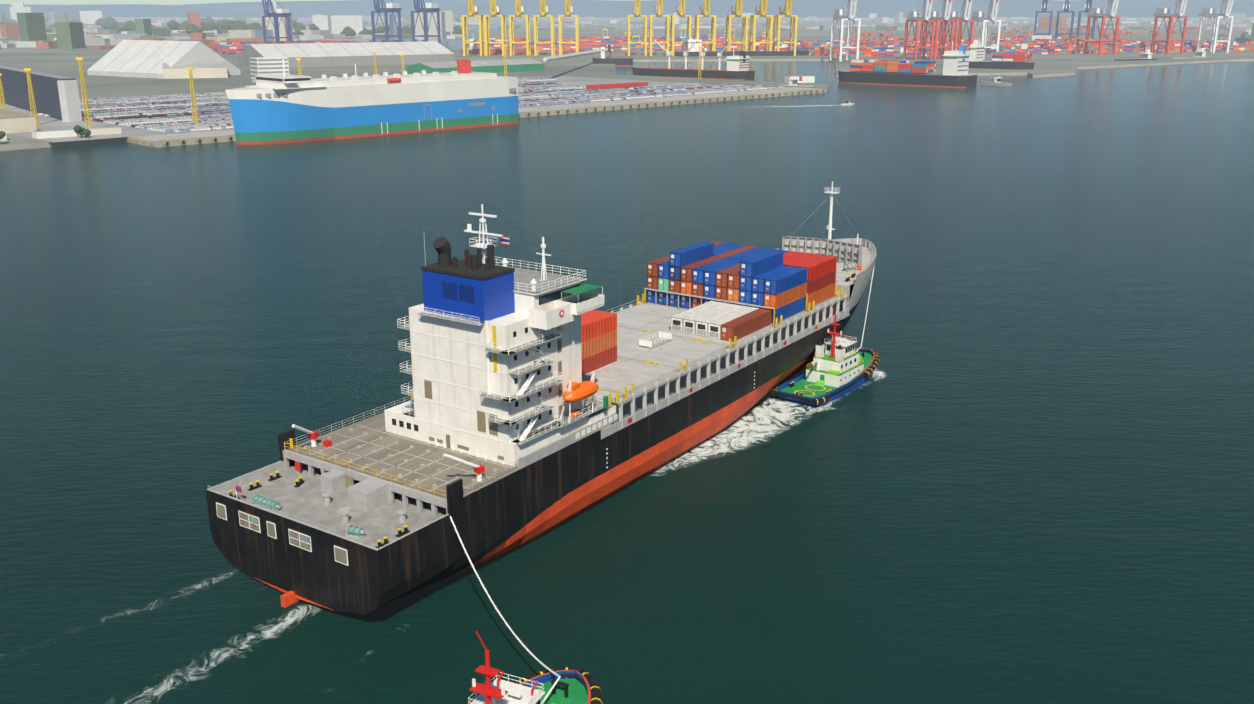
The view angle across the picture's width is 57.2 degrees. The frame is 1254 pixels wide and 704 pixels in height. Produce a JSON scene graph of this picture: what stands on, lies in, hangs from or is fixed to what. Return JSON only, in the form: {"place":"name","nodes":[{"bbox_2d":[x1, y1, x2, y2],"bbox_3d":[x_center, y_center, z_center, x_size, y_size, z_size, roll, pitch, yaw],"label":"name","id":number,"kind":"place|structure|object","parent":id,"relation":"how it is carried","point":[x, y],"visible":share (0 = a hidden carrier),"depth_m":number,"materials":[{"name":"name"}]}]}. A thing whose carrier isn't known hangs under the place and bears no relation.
{"place":"outdoors","nodes":[
{"label":"outdoors","id":0,"kind":"place"},
{"bbox_2d":[0,76,826,146],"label":"quay pavement","id":1,"kind":"structure","parent":0,"point":[146,137],"depth_m":814.18,"materials":[{"name":"concrete"}]},
{"bbox_2d":[38,77,783,132],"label":"parked car","id":2,"kind":"object","parent":1,"relation":"on","point":[168,113],"visible":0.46,"depth_m":867.74,"materials":[{"name":"grey metal"}]},
{"bbox_2d":[0,0,1069,4],"label":"sky","id":3,"kind":"structure","parent":0,"point":[26,2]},
{"bbox_2d":[0,61,1253,703],"bbox_3d":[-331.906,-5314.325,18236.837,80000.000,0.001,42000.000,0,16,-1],"label":"water","id":4,"kind":"structure","parent":0,"point":[1022,473],"depth_m":210.41,"materials":[{"name":"teal liquid"}]},
{"bbox_2d":[225,57,518,144],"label":"car carrier ship","id":5,"kind":"object","parent":4,"relation":"in","point":[283,108],"visible":0.98,"depth_m":655.00},
{"bbox_2d":[1,317,886,703],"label":"wake foam","id":6,"kind":"object","parent":4,"relation":"on","point":[765,413],"visible":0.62,"depth_m":193.41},
{"bbox_2d":[468,631,601,703],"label":"tugboat","id":7,"kind":"object","parent":4,"relation":"on","point":[574,686],"visible":1,"depth_m":112.28,"materials":[{"name":"metal"}]},
{"bbox_2d":[206,181,875,607],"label":"container ship","id":8,"kind":"object","parent":4,"relation":"on","point":[512,369],"visible":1,"depth_m":153.05,"materials":[{"name":"grey metal"}]},
{"bbox_2d":[206,238,875,613],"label":"ship hull","id":9,"kind":"object","parent":8,"relation":"attached to","point":[522,506],"visible":0.5,"depth_m":146.45,"materials":[{"name":"black metal"}]},
{"bbox_2d":[450,265,874,702],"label":"tow ropes","id":10,"kind":"object","parent":8,"relation":"on","point":[533,655],"visible":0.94,"depth_m":127.85,"materials":[{"name":"fabric"}]},
{"bbox_2d":[742,105,835,107],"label":"boat wake","id":11,"kind":"object","parent":4,"relation":"on","point":[798,106],"visible":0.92,"depth_m":869.17,"materials":[{"name":"liquid"}]},
{"bbox_2d":[771,306,879,404],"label":"tugboat","id":12,"kind":"object","parent":4,"relation":"on","point":[838,363],"visible":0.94,"depth_m":216.79,"materials":[{"name":"metal"}]},
{"bbox_2d":[777,349,874,406],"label":"tugboat bow hull","id":13,"kind":"object","parent":12,"relation":"attached to","point":[861,381],"visible":0.23,"depth_m":211.59,"materials":[{"name":"blue metal"}]},
{"bbox_2d":[461,33,1209,105],"bbox_3d":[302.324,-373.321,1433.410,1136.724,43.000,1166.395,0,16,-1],"label":"moored ships","id":14,"kind":"object","parent":4,"relation":"on","point":[958,64],"visible":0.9,"depth_m":1211.55,"materials":[{"name":"paint"}]},
{"bbox_2d":[0,16,1253,150],"bbox_3d":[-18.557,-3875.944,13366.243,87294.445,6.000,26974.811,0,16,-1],"label":"ground","id":15,"kind":"structure","parent":0,"point":[61,62],"depth_m":1691.09,"materials":[{"name":"concrete"}]},
{"bbox_2d":[0,12,461,139],"bbox_3d":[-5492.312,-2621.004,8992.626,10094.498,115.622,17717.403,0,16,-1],"label":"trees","id":16,"kind":"object","parent":15,"relation":"on","point":[207,24],"visible":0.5,"depth_m":3457.05,"materials":[{"name":"green plant"}]},
{"bbox_2d":[0,44,701,127],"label":"light poles","id":17,"kind":"object","parent":15,"relation":"on","point":[79,59],"visible":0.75,"depth_m":690.14,"materials":[{"name":"metal"}]},
{"bbox_2d":[0,40,814,140],"bbox_3d":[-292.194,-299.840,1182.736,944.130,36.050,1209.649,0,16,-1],"label":"warehouses","id":18,"kind":"structure","parent":15,"relation":"on","point":[56,96],"depth_m":1216.80,"materials":[{"name":"grey metal"}]},
{"bbox_2d":[461,0,797,55],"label":"gantry cranes","id":19,"kind":"object","parent":15,"relation":"on","point":[736,11],"visible":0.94,"depth_m":1784.72},
{"bbox_2d":[262,0,1095,43],"bbox_3d":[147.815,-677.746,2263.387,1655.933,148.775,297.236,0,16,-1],"label":"gantry cranes","id":20,"kind":"object","parent":15,"relation":"on","point":[432,7],"visible":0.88,"depth_m":2166.76},
{"bbox_2d":[206,27,1253,56],"bbox_3d":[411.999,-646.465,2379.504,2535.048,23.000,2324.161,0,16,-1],"label":"shipping containers","id":21,"kind":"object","parent":15,"relation":"on","point":[889,45],"visible":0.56,"depth_m":2008.40,"materials":[{"name":"red metal"}]},
{"bbox_2d":[829,0,1233,60],"bbox_3d":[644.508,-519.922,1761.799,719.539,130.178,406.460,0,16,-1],"label":"gantry cranes","id":22,"kind":"object","parent":15,"relation":"on","point":[952,17],"visible":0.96,"depth_m":1654.33},
{"bbox_2d":[0,0,1253,17],"bbox_3d":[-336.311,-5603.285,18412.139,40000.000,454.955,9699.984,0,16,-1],"label":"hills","id":23,"kind":"structure","parent":0,"point":[808,8],"depth_m":14010.16,"materials":[{"name":"grey"}]},
{"bbox_2d":[0,1,1253,48],"bbox_3d":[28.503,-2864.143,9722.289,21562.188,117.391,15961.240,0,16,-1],"label":"town buildings","id":24,"kind":"structure","parent":0,"point":[28,29],"depth_m":3068.36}
]}

